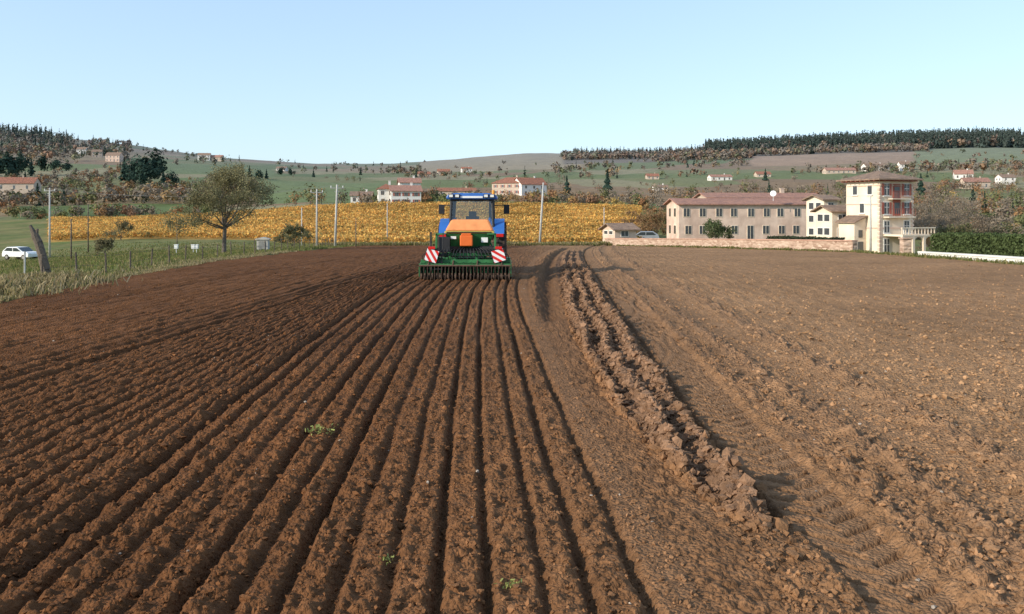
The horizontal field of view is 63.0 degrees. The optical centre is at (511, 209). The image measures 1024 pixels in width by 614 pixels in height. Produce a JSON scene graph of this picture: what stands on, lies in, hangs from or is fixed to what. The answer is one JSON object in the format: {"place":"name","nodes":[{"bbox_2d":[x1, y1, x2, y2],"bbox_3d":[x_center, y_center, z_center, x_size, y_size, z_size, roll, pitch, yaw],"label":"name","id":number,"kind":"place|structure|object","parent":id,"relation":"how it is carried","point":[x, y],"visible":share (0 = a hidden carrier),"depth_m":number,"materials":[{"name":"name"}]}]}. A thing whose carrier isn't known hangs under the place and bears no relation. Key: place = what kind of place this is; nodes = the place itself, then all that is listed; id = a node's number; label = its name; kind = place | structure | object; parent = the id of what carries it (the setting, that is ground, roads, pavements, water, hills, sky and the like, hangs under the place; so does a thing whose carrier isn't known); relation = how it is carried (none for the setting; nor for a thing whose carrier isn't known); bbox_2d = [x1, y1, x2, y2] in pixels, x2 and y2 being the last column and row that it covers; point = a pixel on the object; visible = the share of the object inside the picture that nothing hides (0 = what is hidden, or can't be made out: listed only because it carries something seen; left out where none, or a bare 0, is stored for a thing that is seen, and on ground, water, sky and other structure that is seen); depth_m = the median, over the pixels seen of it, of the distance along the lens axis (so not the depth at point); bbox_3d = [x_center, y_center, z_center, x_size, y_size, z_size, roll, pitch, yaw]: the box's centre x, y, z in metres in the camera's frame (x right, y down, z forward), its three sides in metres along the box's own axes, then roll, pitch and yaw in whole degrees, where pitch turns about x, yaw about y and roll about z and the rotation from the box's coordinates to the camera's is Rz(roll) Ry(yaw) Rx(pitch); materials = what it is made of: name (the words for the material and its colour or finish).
{"place":"outdoors","nodes":[
{"label":"outdoors","id":0,"kind":"place"},
{"bbox_2d":[0,269,142,297],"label":"tall dry grass","id":1,"kind":"structure","parent":0,"point":[23,283],"depth_m":23.93,"materials":[{"name":"beige plant"}]},
{"bbox_2d":[0,250,296,302],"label":"dry field margin grass","id":2,"kind":"structure","parent":0,"point":[126,274],"depth_m":34.34,"materials":[{"name":"green plant"}]},
{"bbox_2d":[314,241,612,245],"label":"roadside grass","id":3,"kind":"structure","parent":0,"point":[509,243],"depth_m":93.24,"materials":[{"name":"green plant"}]},
{"bbox_2d":[0,245,1023,613],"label":"ploughed field","id":4,"kind":"structure","parent":0,"point":[724,575],"depth_m":8.52,"materials":[{"name":"soil"}]},
{"bbox_2d":[305,423,334,434],"bbox_3d":[-1.939,2.236,8.499,0.290,0.122,0.286,0,0,0],"label":"weed tuft","id":5,"kind":"object","parent":4,"relation":"on","point":[316,427],"visible":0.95,"depth_m":8.48,"materials":[{"name":"green plant"}]},
{"bbox_2d":[419,219,510,280],"bbox_3d":[-1.540,1.317,28.147,3.040,1.993,2.106,0,0,0],"label":"seed drill","id":6,"kind":"object","parent":4,"relation":"on","point":[470,235],"visible":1,"depth_m":27.80,"materials":[{"name":"green paint"}]},
{"bbox_2d":[437,190,508,256],"bbox_3d":[-1.460,0.809,32.068,2.720,3.079,5.140,0,0,0],"label":"tractor","id":7,"kind":"object","parent":4,"relation":"on","point":[499,226],"visible":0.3,"depth_m":30.39,"materials":[{"name":"paint"}]},
{"bbox_2d":[9,268,1001,608],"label":"field stones","id":8,"kind":"object","parent":4,"relation":"on","point":[619,494],"visible":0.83,"depth_m":7.21,"materials":[{"name":"stone"}]},
{"bbox_2d":[493,578,521,589],"bbox_3d":[-0.019,2.263,5.066,0.152,0.058,0.124,0,0,28],"label":"weed tuft","id":9,"kind":"object","parent":4,"relation":"on","point":[507,585],"visible":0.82,"depth_m":5.05,"materials":[{"name":"green plant"}]},
{"bbox_2d":[556,258,788,536],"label":"soil clods ridge","id":10,"kind":"structure","parent":4,"relation":"on","point":[745,484],"depth_m":9.55,"materials":[{"name":"soil"}]},
{"bbox_2d":[0,131,1023,302],"bbox_3d":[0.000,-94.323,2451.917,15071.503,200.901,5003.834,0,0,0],"label":"ground terrain","id":11,"kind":"structure","parent":0,"point":[15,232],"depth_m":713.80,"materials":[{"name":"green plant"}]},
{"bbox_2d":[2,246,37,259],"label":"white car","id":12,"kind":"object","parent":11,"relation":"on","point":[9,252],"visible":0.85,"depth_m":99.39,"materials":[{"name":"paint"}]},
{"bbox_2d":[0,179,40,198],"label":"walls","id":13,"kind":"structure","parent":11,"relation":"on","point":[5,186],"depth_m":420.47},
{"bbox_2d":[0,177,41,183],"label":"roof","id":14,"kind":"structure","parent":13,"relation":"on","point":[25,180],"depth_m":422.47,"materials":[{"name":"tile"}]},
{"bbox_2d":[0,122,76,143],"bbox_3d":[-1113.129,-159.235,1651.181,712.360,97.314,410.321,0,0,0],"label":"ridge woodland conifers","id":15,"kind":"object","parent":11,"relation":"on","point":[35,132],"visible":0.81,"depth_m":1577.23,"materials":[{"name":"green plant"}]},
{"bbox_2d":[29,225,50,272],"bbox_3d":[-17.480,1.636,31.003,0.872,2.189,0.392,0,0,0],"label":"leaning wooden stump","id":16,"kind":"object","parent":11,"relation":"on","point":[38,243],"visible":0.84,"depth_m":30.91,"materials":[{"name":"brown wood"}]},
{"bbox_2d":[44,188,54,257],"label":"concrete utility pole","id":17,"kind":"object","parent":11,"relation":"on","point":[49,252],"visible":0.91,"depth_m":99.92,"materials":[{"name":"concrete"}]},
{"bbox_2d":[0,130,133,162],"bbox_3d":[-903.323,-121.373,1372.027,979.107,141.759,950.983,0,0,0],"label":"hillside woodland","id":18,"kind":"object","parent":11,"relation":"on","point":[58,149],"visible":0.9,"depth_m":1175.25,"materials":[{"name":"green plant"}]},
{"bbox_2d":[70,219,71,257],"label":"wooden post","id":19,"kind":"object","parent":11,"relation":"on","point":[71,240],"visible":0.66,"depth_m":65.96,"materials":[{"name":"brown wood"}]},
{"bbox_2d":[87,204,88,251],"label":"wooden utility pole","id":20,"kind":"object","parent":11,"relation":"on","point":[88,231],"visible":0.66,"depth_m":104.96,"materials":[{"name":"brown wood"}]},
{"bbox_2d":[93,236,114,254],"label":"bush","id":21,"kind":"object","parent":11,"relation":"on","point":[103,244],"visible":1,"depth_m":89.66,"materials":[{"name":"green plant"}]},
{"bbox_2d":[0,200,217,218],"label":"hedgerow bushes","id":22,"kind":"object","parent":11,"relation":"on","point":[102,210],"visible":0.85,"depth_m":234.59,"materials":[{"name":"green plant"}]},
{"bbox_2d":[105,153,123,161],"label":"walls","id":23,"kind":"structure","parent":11,"relation":"on","point":[108,158],"depth_m":940.35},
{"bbox_2d":[102,218,133,239],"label":"bush","id":24,"kind":"object","parent":11,"relation":"on","point":[125,227],"visible":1,"depth_m":129.85,"materials":[{"name":"brown plant"}]},
{"bbox_2d":[0,156,258,208],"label":"hillside orchard trees","id":25,"kind":"object","parent":11,"relation":"on","point":[174,191],"visible":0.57,"depth_m":354.54,"materials":[{"name":"green plant"}]},
{"bbox_2d":[0,241,357,277],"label":"meadow grass","id":26,"kind":"structure","parent":11,"relation":"on","point":[84,261],"depth_m":58.72,"materials":[{"name":"green plant"}]},
{"bbox_2d":[41,237,342,272],"bbox_3d":[-17.532,2.962,63.689,0.620,3.182,75.671,0,0,-4],"label":"field fence","id":27,"kind":"object","parent":11,"relation":"on","point":[76,265],"visible":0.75,"depth_m":38.98,"materials":[{"name":"brown wood"}]},
{"bbox_2d":[159,157,279,251],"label":"round crown tree","id":28,"kind":"object","parent":11,"relation":"on","point":[220,179],"visible":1,"depth_m":67.03,"materials":[{"name":"green plant"}]},
{"bbox_2d":[255,237,270,249],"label":"utility cabinet","id":29,"kind":"object","parent":11,"relation":"on","point":[261,242],"visible":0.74,"depth_m":71.67,"materials":[{"name":"concrete"}]},
{"bbox_2d":[130,142,425,173],"bbox_3d":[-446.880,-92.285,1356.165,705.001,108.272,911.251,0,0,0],"label":"hillside woodland","id":30,"kind":"object","parent":11,"relation":"on","point":[203,159],"visible":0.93,"depth_m":1102.17,"materials":[{"name":"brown plant"}]},
{"bbox_2d":[272,220,312,246],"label":"bush","id":31,"kind":"object","parent":11,"relation":"on","point":[291,230],"visible":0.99,"depth_m":94.57,"materials":[{"name":"green plant"}]},
{"bbox_2d":[310,189,322,244],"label":"concrete utility pole","id":32,"kind":"object","parent":11,"relation":"on","point":[316,192],"visible":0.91,"depth_m":87.94,"materials":[{"name":"concrete"}]},
{"bbox_2d":[330,185,343,245],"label":"concrete utility pole","id":33,"kind":"object","parent":11,"relation":"on","point":[335,230],"visible":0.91,"depth_m":83.92,"materials":[{"name":"concrete"}]},
{"bbox_2d":[47,201,642,242],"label":"vineyard","id":34,"kind":"object","parent":11,"relation":"on","point":[272,223],"visible":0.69,"depth_m":174.33,"materials":[{"name":"yellow plant"}]},
{"bbox_2d":[351,196,370,202],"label":"walls","id":35,"kind":"structure","parent":11,"relation":"on","point":[356,199],"depth_m":278.59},
{"bbox_2d":[349,191,373,195],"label":"roof","id":36,"kind":"structure","parent":35,"relation":"on","point":[354,193],"depth_m":280.15,"materials":[{"name":"tile"}]},
{"bbox_2d":[376,181,390,202],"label":"white villa","id":37,"kind":"object","parent":11,"relation":"on","point":[384,193],"visible":0.59,"depth_m":243.78,"materials":[{"name":"paint"}]},
{"bbox_2d":[389,183,422,202],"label":"white villa","id":38,"kind":"object","parent":11,"relation":"on","point":[402,192],"visible":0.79,"depth_m":241.36,"materials":[{"name":"paint"}]},
{"bbox_2d":[397,176,421,184],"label":"white villa","id":39,"kind":"object","parent":11,"relation":"on","point":[408,181],"visible":0.15,"depth_m":275.11,"materials":[{"name":"tile"}]},
{"bbox_2d":[437,186,477,194],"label":"farm shed","id":40,"kind":"structure","parent":11,"relation":"on","point":[449,190],"depth_m":377.58,"materials":[{"name":"tile"}]},
{"bbox_2d":[0,148,925,195],"bbox_3d":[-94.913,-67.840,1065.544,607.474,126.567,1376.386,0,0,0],"label":"cedar group","id":41,"kind":"object","parent":11,"relation":"on","point":[140,170],"visible":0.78,"depth_m":534.64,"materials":[{"name":"green plant"}]},
{"bbox_2d":[492,183,518,194],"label":"walls","id":42,"kind":"structure","parent":11,"relation":"on","point":[513,188],"depth_m":395.90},
{"bbox_2d":[492,177,518,182],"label":"roof","id":43,"kind":"structure","parent":42,"relation":"on","point":[508,180],"depth_m":397.92,"materials":[{"name":"tile"}]},
{"bbox_2d":[359,188,653,208],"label":"autumn orchard","id":44,"kind":"object","parent":11,"relation":"on","point":[612,199],"visible":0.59,"depth_m":261.99,"materials":[{"name":"orange plant"}]},
{"bbox_2d":[515,178,546,195],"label":"walls","id":45,"kind":"structure","parent":11,"relation":"on","point":[522,189],"depth_m":392.81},
{"bbox_2d":[514,177,547,184],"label":"roof","id":46,"kind":"structure","parent":45,"relation":"on","point":[530,181],"depth_m":395.46,"materials":[{"name":"tile"}]},
{"bbox_2d":[539,183,543,241],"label":"concrete utility pole","id":47,"kind":"object","parent":11,"relation":"on","point":[540,231],"visible":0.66,"depth_m":96.90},
{"bbox_2d":[52,183,849,197],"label":"overhead wires","id":48,"kind":"object","parent":47,"relation":"attached to","point":[457,191],"visible":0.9,"depth_m":89.03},
{"bbox_2d":[598,223,640,241],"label":"farm outbuilding","id":49,"kind":"structure","parent":11,"relation":"on","point":[619,230],"depth_m":105.35,"materials":[{"name":"paint"}]},
{"bbox_2d":[604,231,627,235],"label":"windows","id":50,"kind":"structure","parent":49,"relation":"in","point":[623,233],"depth_m":104.95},
{"bbox_2d":[621,210,649,231],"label":"russet tree","id":51,"kind":"object","parent":11,"relation":"on","point":[639,220],"visible":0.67,"depth_m":149.45,"materials":[{"name":"brown plant"}]},
{"bbox_2d":[575,144,703,152],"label":"ridge woodland conifers","id":52,"kind":"object","parent":11,"relation":"on","point":[655,150],"visible":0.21,"depth_m":1722.26,"materials":[{"name":"green plant"}]},
{"bbox_2d":[636,231,658,237],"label":"silver car","id":53,"kind":"object","parent":11,"relation":"on","point":[648,234],"visible":0.22,"depth_m":111.09,"materials":[{"name":"paint"}]},
{"bbox_2d":[637,208,666,237],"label":"russet tree","id":54,"kind":"object","parent":11,"relation":"on","point":[652,218],"visible":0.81,"depth_m":129.40,"materials":[{"name":"brown plant"}]},
{"bbox_2d":[282,163,1023,216],"bbox_3d":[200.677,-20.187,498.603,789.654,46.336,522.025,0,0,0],"label":"village trees","id":55,"kind":"object","parent":11,"relation":"on","point":[994,200],"visible":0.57,"depth_m":359.29,"materials":[{"name":"green plant"}]},
{"bbox_2d":[389,147,1023,177],"bbox_3d":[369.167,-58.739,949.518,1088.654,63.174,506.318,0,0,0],"label":"village trees","id":56,"kind":"object","parent":11,"relation":"on","point":[926,164],"visible":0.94,"depth_m":807.71,"materials":[{"name":"green plant"}]},
{"bbox_2d":[702,218,736,238],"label":"bush","id":57,"kind":"object","parent":11,"relation":"on","point":[715,229],"visible":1,"depth_m":107.39,"materials":[{"name":"green plant"}]},
{"bbox_2d":[707,176,731,180],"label":"walls","id":58,"kind":"structure","parent":11,"relation":"on","point":[721,178],"depth_m":612.52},
{"bbox_2d":[707,174,732,176],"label":"roof","id":59,"kind":"structure","parent":58,"relation":"on","point":[720,175],"depth_m":614.41,"materials":[{"name":"tile"}]},
{"bbox_2d":[605,239,856,251],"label":"masonry","id":60,"kind":"object","parent":11,"relation":"on","point":[832,245],"visible":0.4,"depth_m":69.81,"materials":[{"name":"stone"}]},
{"bbox_2d":[604,238,857,240],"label":"coping","id":61,"kind":"object","parent":60,"relation":"on","point":[735,239],"visible":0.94,"depth_m":71.00,"materials":[{"name":"stone"}]},
{"bbox_2d":[663,198,805,238],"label":"long farmhouse","id":62,"kind":"object","parent":11,"relation":"on","point":[754,218],"visible":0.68,"depth_m":118.10,"materials":[{"name":"paint"}]},
{"bbox_2d":[669,208,799,238],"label":"windows","id":63,"kind":"structure","parent":62,"relation":"in","point":[702,210],"depth_m":117.97,"materials":[{"name":"glass"}]},
{"bbox_2d":[669,208,800,238],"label":"window frames","id":64,"kind":"structure","parent":62,"relation":"in","point":[683,208],"depth_m":117.92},
{"bbox_2d":[559,141,929,160],"bbox_3d":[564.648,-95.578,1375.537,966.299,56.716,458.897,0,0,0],"label":"hillside woodland","id":65,"kind":"object","parent":11,"relation":"on","point":[684,154],"visible":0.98,"depth_m":1275.64,"materials":[{"name":"green plant"}]},
{"bbox_2d":[693,188,818,197],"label":"farmhouse rear wing","id":66,"kind":"structure","parent":11,"relation":"on","point":[781,194],"depth_m":129.04,"materials":[{"name":"tile"}]},
{"bbox_2d":[766,235,844,239],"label":"clipped hedge","id":67,"kind":"object","parent":11,"relation":"on","point":[801,237],"visible":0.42,"depth_m":79.19,"materials":[{"name":"green plant"}]},
{"bbox_2d":[616,244,1023,264],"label":"wall foot grass","id":68,"kind":"structure","parent":11,"relation":"on","point":[1005,261],"depth_m":53.33,"materials":[{"name":"green plant"}]},
{"bbox_2d":[801,195,842,235],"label":"connecting wing","id":69,"kind":"structure","parent":11,"relation":"on","point":[815,202],"depth_m":100.69,"materials":[{"name":"paint"}]},
{"bbox_2d":[809,203,832,234],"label":"windows","id":70,"kind":"structure","parent":69,"relation":"in","point":[811,205],"depth_m":100.86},
{"bbox_2d":[810,205,845,237],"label":"connecting wing","id":71,"kind":"structure","parent":11,"relation":"on","point":[827,216],"depth_m":93.53,"materials":[{"name":"paint"}]},
{"bbox_2d":[817,214,845,236],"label":"window frames","id":72,"kind":"structure","parent":71,"relation":"in","point":[817,214],"depth_m":93.97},
{"bbox_2d":[818,215,844,234],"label":"windows","id":73,"kind":"structure","parent":71,"relation":"in","point":[820,217],"depth_m":93.94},
{"bbox_2d":[641,198,1023,239],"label":"hedgerow bushes","id":74,"kind":"object","parent":11,"relation":"on","point":[1010,216],"visible":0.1,"depth_m":201.00,"materials":[{"name":"brown plant"}]},
{"bbox_2d":[822,169,855,173],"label":"walls","id":75,"kind":"structure","parent":11,"relation":"on","point":[835,171],"depth_m":691.82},
{"bbox_2d":[822,168,855,169],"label":"roof","id":76,"kind":"structure","parent":75,"relation":"on","point":[839,168],"depth_m":694.54,"materials":[{"name":"tile"}]},
{"bbox_2d":[838,218,865,250],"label":"side wing","id":77,"kind":"structure","parent":11,"relation":"on","point":[848,231],"depth_m":89.70,"materials":[{"name":"paint"}]},
{"bbox_2d":[835,215,867,222],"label":"side wing roof","id":78,"kind":"structure","parent":77,"relation":"on","point":[851,218],"depth_m":90.40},
{"bbox_2d":[858,230,862,250],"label":"side wing windows","id":79,"kind":"structure","parent":77,"relation":"in","point":[860,246],"depth_m":89.43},
{"bbox_2d":[702,126,1023,153],"bbox_3d":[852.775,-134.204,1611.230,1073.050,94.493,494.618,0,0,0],"label":"ridge woodland conifers","id":80,"kind":"object","parent":11,"relation":"on","point":[982,138],"visible":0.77,"depth_m":1417.94,"materials":[{"name":"green plant"}]},
{"bbox_2d":[869,196,871,251],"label":"concrete utility pole","id":81,"kind":"object","parent":11,"relation":"on","point":[870,236],"visible":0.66,"depth_m":81.93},
{"bbox_2d":[846,180,912,253],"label":"walls","id":82,"kind":"structure","parent":11,"relation":"on","point":[861,197],"depth_m":88.95,"materials":[{"name":"paint"}]},
{"bbox_2d":[841,180,917,182],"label":"eave brackets","id":83,"kind":"object","parent":82,"relation":"attached to","point":[881,180],"visible":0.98,"depth_m":88.89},
{"bbox_2d":[836,171,923,181],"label":"hip roof","id":84,"kind":"structure","parent":82,"relation":"on","point":[878,175],"depth_m":89.37,"materials":[{"name":"tile"}]},
{"bbox_2d":[846,185,913,249],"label":"string courses and quoins","id":85,"kind":"object","parent":82,"relation":"attached to","point":[880,209],"visible":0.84,"depth_m":88.21,"materials":[{"name":"stone"}]},
{"bbox_2d":[853,184,908,251],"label":"windows","id":86,"kind":"structure","parent":82,"relation":"attached to","point":[886,211],"depth_m":88.68,"materials":[{"name":"glass"}]},
{"bbox_2d":[851,183,910,252],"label":"window frames","id":87,"kind":"structure","parent":82,"relation":"attached to","point":[883,214],"depth_m":88.96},
{"bbox_2d":[882,184,911,215],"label":"shutters","id":88,"kind":"object","parent":87,"relation":"attached to","point":[898,201],"visible":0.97,"depth_m":88.63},
{"bbox_2d":[883,198,915,217],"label":"balconies","id":89,"kind":"structure","parent":82,"relation":"attached to","point":[900,217],"depth_m":88.09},
{"bbox_2d":[892,191,910,215],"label":"balcony railings","id":90,"kind":"object","parent":89,"relation":"on","point":[900,197],"visible":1,"depth_m":87.99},
{"bbox_2d":[898,237,912,253],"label":"gate pillar","id":91,"kind":"structure","parent":11,"relation":"on","point":[905,244],"depth_m":50.95,"materials":[{"name":"stone"}]},
{"bbox_2d":[883,227,935,253],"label":"arched terrace","id":92,"kind":"structure","parent":11,"relation":"on","point":[923,237],"depth_m":86.57,"materials":[{"name":"stone"}]},
{"bbox_2d":[913,213,951,250],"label":"bare tree","id":93,"kind":"object","parent":11,"relation":"on","point":[942,223],"visible":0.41,"depth_m":97.92,"materials":[{"name":"brown plant"}]},
{"bbox_2d":[913,200,952,245],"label":"bare tree","id":94,"kind":"object","parent":11,"relation":"on","point":[921,207],"visible":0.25,"depth_m":124.82,"materials":[{"name":"brown plant"}]},
{"bbox_2d":[913,190,973,232],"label":"bare tree","id":95,"kind":"object","parent":11,"relation":"on","point":[943,210],"visible":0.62,"depth_m":104.22,"materials":[{"name":"brown plant"}]},
{"bbox_2d":[935,220,980,232],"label":"bush","id":96,"kind":"object","parent":11,"relation":"on","point":[968,227],"visible":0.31,"depth_m":91.44,"materials":[{"name":"green plant"}]},
{"bbox_2d":[953,172,971,178],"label":"walls","id":97,"kind":"structure","parent":11,"relation":"on","point":[959,176],"depth_m":592.01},
{"bbox_2d":[952,170,973,174],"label":"roof","id":98,"kind":"structure","parent":97,"relation":"on","point":[963,171],"depth_m":592.60,"materials":[{"name":"tile"}]},
{"bbox_2d":[930,195,996,232],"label":"bare tree","id":99,"kind":"object","parent":11,"relation":"on","point":[968,206],"visible":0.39,"depth_m":116.69,"materials":[{"name":"brown plant"}]},
{"bbox_2d":[918,253,1023,261],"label":"masonry","id":100,"kind":"object","parent":11,"relation":"on","point":[994,258],"visible":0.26,"depth_m":42.54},
{"bbox_2d":[917,251,1023,258],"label":"coping","id":101,"kind":"object","parent":100,"relation":"on","point":[999,256],"visible":0.96,"depth_m":43.32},
{"bbox_2d":[959,179,989,188],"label":"walls","id":102,"kind":"structure","parent":11,"relation":"on","point":[981,183],"depth_m":483.59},
{"bbox_2d":[959,178,990,181],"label":"roof","id":103,"kind":"structure","parent":102,"relation":"on","point":[977,179],"depth_m":485.17,"materials":[{"name":"tile"}]},
{"bbox_2d":[929,232,1023,256],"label":"clipped hedge","id":104,"kind":"object","parent":11,"relation":"on","point":[995,243],"visible":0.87,"depth_m":44.46,"materials":[{"name":"green plant"}]},
{"bbox_2d":[955,209,1010,233],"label":"bare tree","id":105,"kind":"object","parent":11,"relation":"on","point":[982,220],"visible":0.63,"depth_m":97.76,"materials":[{"name":"brown plant"}]},
{"bbox_2d":[981,221,1022,234],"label":"bush","id":106,"kind":"object","parent":11,"relation":"on","point":[1006,227],"visible":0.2,"depth_m":99.10,"materials":[{"name":"green plant"}]},
{"bbox_2d":[995,175,1015,183],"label":"walls","id":107,"kind":"structure","parent":11,"relation":"on","point":[1002,179],"depth_m":523.18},
{"bbox_2d":[994,174,1016,177],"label":"roof","id":108,"kind":"structure","parent":107,"relation":"on","point":[1007,175],"depth_m":525.17,"materials":[{"name":"tile"}]},
{"bbox_2d":[0,0,1023,163],"label":"sky","id":109,"kind":"structure","parent":0,"point":[299,81],"materials":[{"name":"blue"}]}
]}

